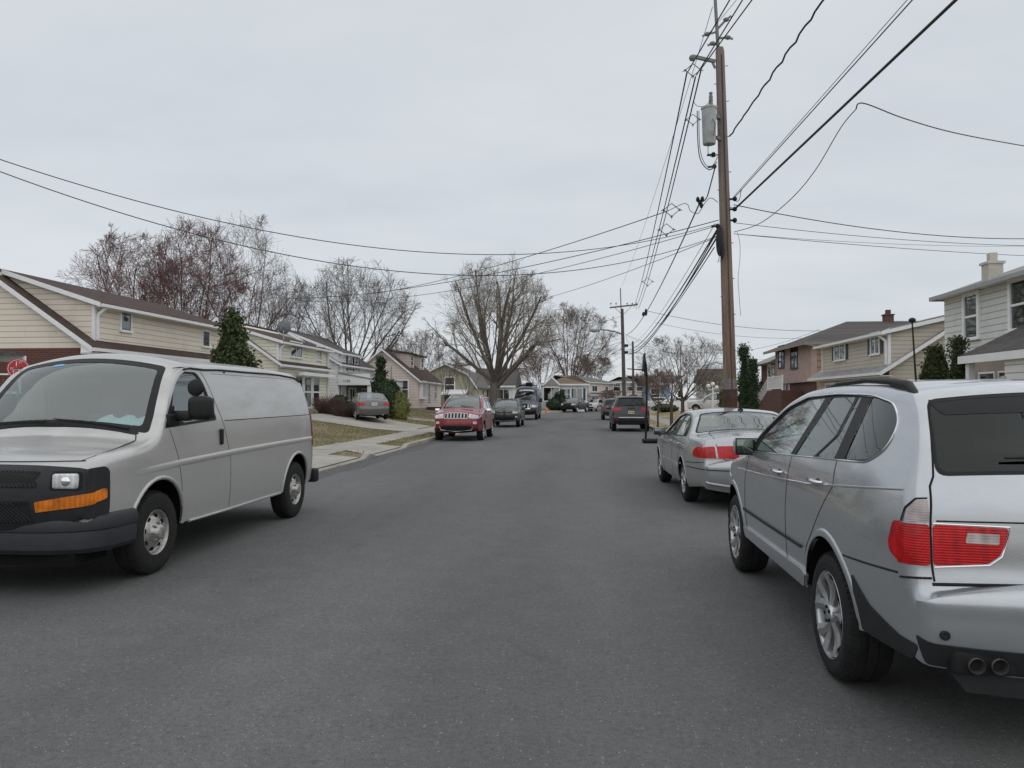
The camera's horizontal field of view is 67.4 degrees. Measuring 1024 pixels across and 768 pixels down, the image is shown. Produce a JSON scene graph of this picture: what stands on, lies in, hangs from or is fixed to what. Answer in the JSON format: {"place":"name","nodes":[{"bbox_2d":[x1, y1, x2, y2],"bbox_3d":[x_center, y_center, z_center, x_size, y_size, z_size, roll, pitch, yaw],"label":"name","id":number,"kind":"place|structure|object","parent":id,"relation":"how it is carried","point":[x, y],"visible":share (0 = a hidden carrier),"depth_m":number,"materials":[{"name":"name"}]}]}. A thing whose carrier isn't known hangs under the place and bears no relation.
{"place":"outdoors","nodes":[
{"label":"outdoors","id":0,"kind":"place"},
{"bbox_2d":[0,350,25,361],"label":"window","id":1,"kind":"structure","parent":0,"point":[7,356],"depth_m":21.49,"materials":[{"name":"grey glass"}]},
{"bbox_2d":[312,454,357,467],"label":"driveway","id":2,"kind":"structure","parent":0,"point":[320,460],"depth_m":19.39,"materials":[{"name":"concrete"}]},
{"bbox_2d":[313,443,400,453],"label":"driveway","id":3,"kind":"structure","parent":0,"point":[370,448],"depth_m":23.58,"materials":[{"name":"concrete"}]},
{"bbox_2d":[311,414,429,428],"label":"parking pad","id":4,"kind":"object","parent":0,"point":[380,422],"visible":0.78,"depth_m":40.52,"materials":[{"name":"concrete"}]},
{"bbox_2d":[347,392,388,419],"bbox_3d":[-7.866,1.184,41.931,2.080,1.465,4.848,0,-1,-18],"label":"sedan","id":5,"kind":"object","parent":4,"relation":"on","point":[378,407],"visible":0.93,"depth_m":39.86,"materials":[{"name":"grey paint"}]},
{"bbox_2d":[311,415,447,433],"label":"driveway","id":6,"kind":"structure","parent":0,"point":[343,422],"depth_m":36.60,"materials":[{"name":"concrete"}]},
{"bbox_2d":[313,410,566,453],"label":"pavement","id":7,"kind":"structure","parent":0,"point":[383,438],"depth_m":27.93,"materials":[{"name":"concrete"}]},
{"bbox_2d":[311,406,571,468],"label":"lawn","id":8,"kind":"structure","parent":0,"point":[318,428],"depth_m":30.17,"materials":[{"name":"green plant"}]},
{"bbox_2d":[6,359,28,413],"bbox_3d":[-9.136,0.467,14.201,0.370,1.873,0.044,0,-1,-23],"label":"yard sign","id":9,"kind":"object","parent":8,"relation":"on","point":[16,363],"visible":0.51,"depth_m":14.20,"materials":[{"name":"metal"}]},
{"bbox_2d":[0,376,45,421],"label":"bare bush","id":10,"kind":"object","parent":8,"relation":"on","point":[31,411],"visible":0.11,"depth_m":12.37,"materials":[{"name":"plant"}]},
{"bbox_2d":[0,269,221,418],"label":"house","id":11,"kind":"structure","parent":8,"relation":"on","point":[42,319],"depth_m":27.46,"materials":[{"name":"beige"}]},
{"bbox_2d":[119,312,133,332],"bbox_3d":[-14.655,-2.356,29.190,0.120,0.804,0.800,0,-1,5],"label":"window","id":12,"kind":"structure","parent":11,"relation":"in","point":[125,326],"depth_m":29.17,"materials":[{"name":"white plastic"}]},
{"bbox_2d":[201,330,211,347],"bbox_3d":[-14.061,-2.070,35.347,0.120,0.804,0.800,0,-1,5],"label":"window","id":13,"kind":"structure","parent":11,"relation":"in","point":[206,335],"depth_m":35.40,"materials":[{"name":"white glass"}]},
{"bbox_2d":[55,223,223,319],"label":"bare tree","id":14,"kind":"object","parent":8,"relation":"on","point":[120,265],"visible":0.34,"depth_m":58.63,"materials":[{"name":"brown plant"}]},
{"bbox_2d":[115,214,263,323],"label":"bare tree","id":15,"kind":"object","parent":8,"relation":"on","point":[144,285],"visible":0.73,"depth_m":57.71,"materials":[{"name":"brown plant"}]},
{"bbox_2d":[208,307,262,368],"bbox_3d":[-11.451,-0.813,31.323,2.937,4.877,3.136,0,-1,5],"label":"holly tree","id":16,"kind":"object","parent":8,"relation":"on","point":[232,348],"visible":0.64,"depth_m":31.15,"materials":[{"name":"green plant"}]},
{"bbox_2d":[188,210,305,330],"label":"bare tree","id":17,"kind":"object","parent":8,"relation":"on","point":[283,314],"visible":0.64,"depth_m":61.96,"materials":[{"name":"brown plant"}]},
{"bbox_2d":[212,317,334,410],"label":"house","id":18,"kind":"structure","parent":8,"relation":"on","point":[306,364],"depth_m":46.48,"materials":[{"name":"beige"}]},
{"bbox_2d":[277,320,290,339],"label":"satellite dish","id":19,"kind":"object","parent":18,"relation":"on","point":[283,327],"visible":0.98,"depth_m":45.12,"materials":[{"name":"metal"}]},
{"bbox_2d":[290,341,303,358],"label":"window","id":20,"kind":"structure","parent":18,"relation":"in","point":[295,352],"depth_m":46.03,"materials":[{"name":"grey glass"}]},
{"bbox_2d":[304,376,312,407],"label":"window","id":21,"kind":"structure","parent":18,"relation":"in","point":[307,379],"depth_m":48.06,"materials":[{"name":"white glass"}]},
{"bbox_2d":[313,377,319,404],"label":"window","id":22,"kind":"structure","parent":18,"relation":"in","point":[316,380],"depth_m":49.49,"materials":[{"name":"white plastic"}]},
{"bbox_2d":[246,261,319,333],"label":"bare tree","id":23,"kind":"object","parent":8,"relation":"on","point":[306,305],"visible":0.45,"depth_m":63.80,"materials":[{"name":"brown plant"}]},
{"bbox_2d":[307,394,347,413],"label":"bare hedge","id":24,"kind":"object","parent":8,"relation":"on","point":[321,406],"visible":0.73,"depth_m":42.51,"materials":[{"name":"brown plant"}]},
{"bbox_2d":[328,402,354,416],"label":"bare hedge","id":25,"kind":"object","parent":8,"relation":"on","point":[341,411],"visible":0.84,"depth_m":41.62,"materials":[{"name":"brown plant"}]},
{"bbox_2d":[284,330,403,399],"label":"house","id":26,"kind":"structure","parent":8,"relation":"on","point":[353,372],"depth_m":54.62,"materials":[{"name":"white"}]},
{"bbox_2d":[285,256,422,359],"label":"bare tree","id":27,"kind":"object","parent":8,"relation":"on","point":[343,328],"visible":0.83,"depth_m":65.68,"materials":[{"name":"grey plant"}]},
{"bbox_2d":[370,354,388,398],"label":"evergreen shrub","id":28,"kind":"object","parent":8,"relation":"on","point":[381,373],"visible":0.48,"depth_m":46.84,"materials":[{"name":"green plant"}]},
{"bbox_2d":[374,377,400,417],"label":"evergreen shrub","id":29,"kind":"object","parent":8,"relation":"on","point":[389,389],"visible":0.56,"depth_m":45.53,"materials":[{"name":"green plant"}]},
{"bbox_2d":[390,391,410,419],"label":"evergreen shrub","id":30,"kind":"object","parent":8,"relation":"on","point":[401,405],"visible":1,"depth_m":45.17,"materials":[{"name":"green plant"}]},
{"bbox_2d":[366,348,444,410],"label":"house","id":31,"kind":"structure","parent":8,"relation":"on","point":[421,388],"depth_m":64.25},
{"bbox_2d":[384,328,447,372],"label":"bare tree","id":32,"kind":"object","parent":8,"relation":"on","point":[420,346],"visible":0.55,"depth_m":87.81,"materials":[{"name":"brown plant"}]},
{"bbox_2d":[431,340,462,402],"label":"bare tree","id":33,"kind":"object","parent":8,"relation":"on","point":[446,372],"visible":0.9,"depth_m":65.83,"materials":[{"name":"brown plant"}]},
{"bbox_2d":[429,362,489,405],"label":"house","id":34,"kind":"structure","parent":8,"relation":"on","point":[480,388],"depth_m":85.06,"materials":[{"name":"beige"}]},
{"bbox_2d":[446,343,487,394],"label":"bare tree","id":35,"kind":"object","parent":8,"relation":"on","point":[466,367],"visible":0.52,"depth_m":77.48,"materials":[{"name":"brown plant"}]},
{"bbox_2d":[421,253,568,406],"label":"bare tree","id":36,"kind":"object","parent":8,"relation":"on","point":[496,378],"visible":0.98,"depth_m":61.31,"materials":[{"name":"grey plant"}]},
{"bbox_2d":[475,368,521,398],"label":"house","id":37,"kind":"structure","parent":8,"relation":"on","point":[509,386],"depth_m":96.92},
{"bbox_2d":[509,352,571,390],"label":"bare tree","id":38,"kind":"object","parent":8,"relation":"on","point":[535,365],"visible":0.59,"depth_m":122.09,"materials":[{"name":"brown plant"}]},
{"bbox_2d":[543,376,559,409],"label":"house","id":39,"kind":"structure","parent":8,"relation":"on","point":[551,388],"depth_m":101.33,"materials":[{"name":"white"}]},
{"bbox_2d":[543,387,559,401],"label":"window","id":40,"kind":"structure","parent":39,"relation":"in","point":[548,392],"depth_m":101.35,"materials":[{"name":"grey glass"}]},
{"bbox_2d":[545,397,560,410],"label":"evergreen shrub","id":41,"kind":"object","parent":8,"relation":"on","point":[552,403],"visible":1,"depth_m":99.46,"materials":[{"name":"green plant"}]},
{"bbox_2d":[538,375,589,411],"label":"house","id":42,"kind":"structure","parent":8,"relation":"on","point":[571,386],"depth_m":102.74,"materials":[{"name":"white"}]},
{"bbox_2d":[568,388,585,399],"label":"window","id":43,"kind":"structure","parent":42,"relation":"in","point":[577,392],"depth_m":102.60,"materials":[{"name":"white glass"}]},
{"bbox_2d":[528,301,625,376],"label":"bare tree","id":44,"kind":"object","parent":8,"relation":"on","point":[570,315],"visible":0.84,"depth_m":124.12,"materials":[{"name":"brown plant"}]},
{"bbox_2d":[540,376,616,410],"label":"house","id":45,"kind":"structure","parent":8,"relation":"on","point":[595,386],"depth_m":109.75,"materials":[{"name":"beige"}]},
{"bbox_2d":[568,354,616,379],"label":"bare tree","id":46,"kind":"object","parent":8,"relation":"on","point":[597,367],"visible":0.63,"depth_m":133.47,"materials":[{"name":"grey plant"}]},
{"bbox_2d":[608,377,641,397],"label":"house","id":47,"kind":"structure","parent":8,"relation":"on","point":[617,386],"depth_m":126.77,"materials":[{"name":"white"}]},
{"bbox_2d":[0,411,1023,767],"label":"road","id":48,"kind":"structure","parent":0,"point":[578,589],"depth_m":5.10,"materials":[{"name":"grey asphalt"}]},
{"bbox_2d":[0,353,318,574],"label":"cargo van","id":49,"kind":"object","parent":48,"relation":"on","point":[79,484],"visible":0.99,"depth_m":7.48,"materials":[{"name":"silver metal"}]},
{"bbox_2d":[97,414,144,425],"bbox_3d":[-3.803,0.358,7.555,0.660,0.115,0.276,0,-1,5],"label":"paper","id":50,"kind":"object","parent":49,"relation":"on","point":[129,419],"visible":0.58,"depth_m":7.57,"materials":[{"name":"white paper"}]},
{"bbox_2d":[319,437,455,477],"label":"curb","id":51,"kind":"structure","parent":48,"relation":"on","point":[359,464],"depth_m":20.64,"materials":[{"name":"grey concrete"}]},
{"bbox_2d":[319,411,572,471],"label":"kerb","id":52,"kind":"structure","parent":48,"relation":"on","point":[364,456],"depth_m":23.95,"materials":[{"name":"concrete"}]},
{"bbox_2d":[434,395,493,439],"bbox_3d":[-1.931,1.355,32.091,2.323,1.818,5.029,0,-1,5],"label":"suv","id":53,"kind":"object","parent":48,"relation":"on","point":[468,413],"visible":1,"depth_m":30.34,"materials":[{"name":"red paint"}]},
{"bbox_2d":[492,398,524,426],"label":"suv","id":54,"kind":"object","parent":48,"relation":"on","point":[507,410],"visible":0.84,"depth_m":44.99,"materials":[{"name":"grey paint"}]},
{"bbox_2d":[510,382,541,419],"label":"van","id":55,"kind":"object","parent":48,"relation":"on","point":[527,394],"visible":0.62,"depth_m":62.60,"materials":[{"name":"grey metal"}]},
{"bbox_2d":[561,397,588,411],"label":"sedan","id":56,"kind":"object","parent":48,"relation":"on","point":[574,404],"visible":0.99,"depth_m":95.81,"materials":[{"name":"black paint"}]},
{"bbox_2d":[599,398,614,419],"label":"suv","id":57,"kind":"object","parent":48,"relation":"on","point":[604,410],"visible":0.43,"depth_m":60.13,"materials":[{"name":"grey metal"}]},
{"bbox_2d":[606,396,649,430],"bbox_3d":[6.189,1.534,40.777,2.344,1.810,5.047,0,-1,5],"label":"suv","id":58,"kind":"object","parent":48,"relation":"on","point":[626,410],"visible":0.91,"depth_m":38.53,"materials":[{"name":"paint"}]},
{"bbox_2d":[631,353,660,442],"bbox_3d":[5.029,0.515,28.591,1.172,3.324,0.780,0,-1,5],"label":"basketball hoop","id":59,"kind":"object","parent":48,"relation":"on","point":[646,439],"visible":0.8,"depth_m":28.54,"materials":[{"name":"black plastic"}]},
{"bbox_2d":[653,406,798,500],"bbox_3d":[3.711,1.139,13.548,2.270,1.509,5.332,0,-1,3],"label":"sedan","id":60,"kind":"object","parent":48,"relation":"on","point":[706,457],"visible":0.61,"depth_m":11.88,"materials":[{"name":"silver metal"}]},
{"bbox_2d":[728,378,1023,698],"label":"suv","id":61,"kind":"object","parent":48,"relation":"on","point":[895,521],"visible":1,"depth_m":3.78,"materials":[{"name":"silver metal"}]},
{"bbox_2d":[0,0,1023,398],"label":"sky","id":62,"kind":"structure","parent":0,"point":[460,127],"materials":[{"name":"grey"}]},
{"bbox_2d":[649,410,860,433],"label":"lawn","id":63,"kind":"structure","parent":0,"point":[701,424],"depth_m":44.46,"materials":[{"name":"green plant"}]},
{"bbox_2d":[589,288,636,395],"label":"utility pole","id":64,"kind":"object","parent":63,"relation":"on","point":[623,346],"visible":0.99,"depth_m":86.96,"materials":[{"name":"brown wood"}]},
{"bbox_2d":[626,375,682,409],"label":"house","id":65,"kind":"structure","parent":63,"relation":"on","point":[643,388],"depth_m":113.04,"materials":[{"name":"blue"}]},
{"bbox_2d":[643,376,669,426],"bbox_3d":[7.011,1.063,37.395,1.163,2.950,1.471,0,-1,-18],"label":"sapling","id":66,"kind":"object","parent":63,"relation":"on","point":[658,390],"visible":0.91,"depth_m":37.43,"materials":[{"name":"brown plant"}]},
{"bbox_2d":[631,368,690,412],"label":"bare tree","id":67,"kind":"object","parent":63,"relation":"on","point":[661,378],"visible":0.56,"depth_m":73.68,"materials":[{"name":"brown plant"}]},
{"bbox_2d":[657,365,689,425],"bbox_3d":[8.232,0.742,40.144,1.747,3.685,1.799,0,-1,-6],"label":"sapling","id":68,"kind":"object","parent":63,"relation":"on","point":[671,403],"visible":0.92,"depth_m":39.91,"materials":[{"name":"brown plant"}]},
{"bbox_2d":[634,332,722,413],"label":"bare tree","id":69,"kind":"object","parent":63,"relation":"on","point":[686,396],"visible":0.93,"depth_m":53.90,"materials":[{"name":"brown plant"}]},
{"bbox_2d":[691,373,722,399],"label":"bare tree","id":70,"kind":"object","parent":63,"relation":"on","point":[714,381],"visible":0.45,"depth_m":71.37,"materials":[{"name":"brown plant"}]},
{"bbox_2d":[693,369,722,399],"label":"house","id":71,"kind":"structure","parent":63,"relation":"on","point":[703,395],"depth_m":118.34,"materials":[{"name":"grey"}]},
{"bbox_2d":[687,392,738,409],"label":"parked car","id":72,"kind":"object","parent":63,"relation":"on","point":[693,404],"visible":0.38,"depth_m":67.67,"materials":[{"name":"white metal"}]},
{"bbox_2d":[689,0,737,427],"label":"utility pole","id":73,"kind":"object","parent":63,"relation":"on","point":[711,113],"visible":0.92,"depth_m":21.44,"materials":[{"name":"brown wood"}]},
{"bbox_2d":[0,171,715,275],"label":"overhead wire","id":74,"kind":"object","parent":73,"relation":"attached to","point":[324,261],"visible":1,"depth_m":15.75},
{"bbox_2d":[0,159,718,254],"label":"overhead wire","id":75,"kind":"object","parent":73,"relation":"attached to","point":[329,241],"visible":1,"depth_m":16.11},
{"bbox_2d":[282,220,718,298],"bbox_3d":[-3.725,-4.627,32.800,0.024,1.025,29.535,1,-1,-40],"label":"overhead wire","id":76,"kind":"object","parent":73,"relation":"attached to","point":[517,268],"visible":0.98,"depth_m":27.57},
{"bbox_2d":[294,227,711,301],"bbox_3d":[-3.358,-4.423,32.796,0.018,1.230,29.067,1,-1,-39],"label":"overhead wire","id":77,"kind":"object","parent":73,"relation":"attached to","point":[510,279],"visible":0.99,"depth_m":28.44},
{"bbox_2d":[634,72,686,305],"bbox_3d":[9.349,-8.556,54.332,0.042,1.483,66.303,0,-1,8],"label":"overhead wire","id":78,"kind":"object","parent":73,"relation":"attached to","point":[667,166],"visible":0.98,"depth_m":28.53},
{"bbox_2d":[636,76,695,307],"bbox_3d":[9.589,-8.450,54.330,0.042,1.500,66.304,0,-1,8],"label":"overhead wire","id":79,"kind":"object","parent":73,"relation":"attached to","point":[673,168],"visible":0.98,"depth_m":28.43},
{"bbox_2d":[638,70,701,308],"bbox_3d":[9.818,-8.535,54.332,0.042,1.331,66.320,0,-1,8],"label":"overhead wire","id":80,"kind":"object","parent":73,"relation":"attached to","point":[677,167],"visible":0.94,"depth_m":28.95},
{"bbox_2d":[626,238,715,351],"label":"overhead wire","id":81,"kind":"object","parent":73,"relation":"attached to","point":[683,290],"visible":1,"depth_m":28.42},
{"bbox_2d":[630,229,716,349],"bbox_3d":[9.313,-3.796,54.287,0.051,1.506,65.987,0,-1,6],"label":"overhead wire","id":82,"kind":"object","parent":73,"relation":"attached to","point":[683,284],"visible":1,"depth_m":28.89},
{"bbox_2d":[668,198,717,213],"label":"overhead wire","id":83,"kind":"object","parent":73,"relation":"attached to","point":[690,210],"visible":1,"depth_m":22.90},
{"bbox_2d":[367,211,667,294],"bbox_3d":[-2.471,-5.757,38.124,0.027,1.239,31.649,1,-1,-28],"label":"overhead wire","id":84,"kind":"object","parent":83,"relation":"attached to","point":[543,251],"visible":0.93,"depth_m":30.46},
{"bbox_2d":[729,0,823,136],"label":"overhead wire","id":85,"kind":"object","parent":73,"relation":"attached to","point":[800,32],"visible":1,"depth_m":17.15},
{"bbox_2d":[735,109,855,231],"bbox_3d":[6.564,-4.823,18.403,0.151,1.205,6.237,0,-1,-5],"label":"overhead wire","id":86,"kind":"object","parent":73,"relation":"attached to","point":[810,176],"visible":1,"depth_m":17.00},
{"bbox_2d":[856,102,1023,145],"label":"overhead wire","id":87,"kind":"object","parent":86,"relation":"attached to","point":[933,127],"visible":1,"depth_m":17.33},
{"bbox_2d":[734,0,906,195],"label":"overhead wire","id":88,"kind":"object","parent":73,"relation":"attached to","point":[828,89],"visible":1,"depth_m":15.31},
{"bbox_2d":[735,0,912,196],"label":"overhead wire","id":89,"kind":"object","parent":73,"relation":"attached to","point":[831,89],"visible":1,"depth_m":15.24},
{"bbox_2d":[734,0,957,209],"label":"trunk cable","id":90,"kind":"object","parent":73,"relation":"attached to","point":[925,28],"visible":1,"depth_m":14.32,"materials":[{"name":"black rubber"}]},
{"bbox_2d":[734,204,1023,238],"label":"overhead wire","id":91,"kind":"object","parent":73,"relation":"attached to","point":[877,229],"visible":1,"depth_m":23.88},
{"bbox_2d":[738,234,1023,255],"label":"overhead wire","id":92,"kind":"object","parent":73,"relation":"attached to","point":[874,246],"visible":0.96,"depth_m":23.77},
{"bbox_2d":[738,223,1023,245],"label":"overhead wire","id":93,"kind":"object","parent":73,"relation":"attached to","point":[878,237],"visible":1,"depth_m":23.96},
{"bbox_2d":[716,387,723,426],"bbox_3d":[9.392,1.213,33.980,0.711,2.212,0.716,0,-1,-15],"label":"evergreen shrub","id":94,"kind":"object","parent":63,"relation":"on","point":[721,415],"visible":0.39,"depth_m":33.90,"materials":[{"name":"green plant"}]},
{"bbox_2d":[735,342,752,423],"bbox_3d":[12.066,0.034,40.037,1.244,4.506,1.232,1,-1,-38],"label":"evergreen shrub","id":95,"kind":"object","parent":63,"relation":"on","point":[742,397],"visible":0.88,"depth_m":39.87,"materials":[{"name":"green plant"}]},
{"bbox_2d":[742,356,762,423],"bbox_3d":[12.349,0.353,39.496,1.105,3.796,1.057,-1,-2,45],"label":"evergreen shrub","id":96,"kind":"object","parent":63,"relation":"on","point":[752,370],"visible":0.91,"depth_m":39.37,"materials":[{"name":"green plant"}]},
{"bbox_2d":[757,355,778,393],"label":"entrance wing","id":97,"kind":"structure","parent":63,"relation":"on","point":[767,365],"depth_m":60.66,"materials":[{"name":"white paint"}]},
{"bbox_2d":[758,375,801,415],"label":"front stairs","id":98,"kind":"structure","parent":63,"relation":"on","point":[778,401],"depth_m":51.43,"materials":[{"name":"brick"}]},
{"bbox_2d":[763,310,915,416],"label":"house","id":99,"kind":"structure","parent":63,"relation":"on","point":[798,363],"depth_m":50.18,"materials":[{"name":"pink paint"}]},
{"bbox_2d":[789,346,797,369],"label":"window","id":100,"kind":"structure","parent":99,"relation":"in","point":[794,350],"depth_m":51.79,"materials":[{"name":"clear glass"}]},
{"bbox_2d":[807,315,944,421],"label":"house","id":101,"kind":"structure","parent":63,"relation":"on","point":[887,353],"depth_m":33.91,"materials":[{"name":"beige"}]},
{"bbox_2d":[832,344,847,361],"bbox_3d":[16.815,-1.666,39.456,0.120,1.000,2.460,0,-1,5],"label":"window","id":102,"kind":"structure","parent":101,"relation":"in","point":[839,353],"depth_m":39.34,"materials":[{"name":"white glass"}]},
{"bbox_2d":[867,331,882,355],"bbox_3d":[16.350,-1.813,34.631,0.120,1.050,1.810,0,-1,5],"label":"window","id":103,"kind":"structure","parent":101,"relation":"in","point":[874,345],"depth_m":34.64,"materials":[{"name":"white glass"}]},
{"bbox_2d":[917,342,950,379],"bbox_3d":[13.543,0.259,24.521,1.438,3.178,1.477,0,-1,5],"label":"evergreen shrub","id":104,"kind":"object","parent":63,"relation":"on","point":[935,364],"visible":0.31,"depth_m":24.34,"materials":[{"name":"green plant"}]},
{"bbox_2d":[941,334,969,378],"bbox_3d":[13.518,0.146,23.159,1.040,3.341,1.012,-1,-1,29],"label":"evergreen shrub","id":105,"kind":"object","parent":63,"relation":"on","point":[958,347],"visible":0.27,"depth_m":23.12,"materials":[{"name":"green plant"}]},
{"bbox_2d":[929,252,1023,378],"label":"house","id":106,"kind":"structure","parent":63,"relation":"on","point":[985,314],"depth_m":24.48,"materials":[{"name":"grey"}]},
{"bbox_2d":[961,290,980,340],"bbox_3d":[15.507,-2.289,25.980,0.140,1.642,1.170,0,-1,5],"label":"window","id":107,"kind":"structure","parent":106,"relation":"in","point":[970,300],"depth_m":25.97,"materials":[{"name":"white glass"}]},
{"bbox_2d":[1005,277,1023,332],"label":"window","id":108,"kind":"structure","parent":106,"relation":"in","point":[1015,287],"depth_m":23.31,"materials":[{"name":"grey glass"}]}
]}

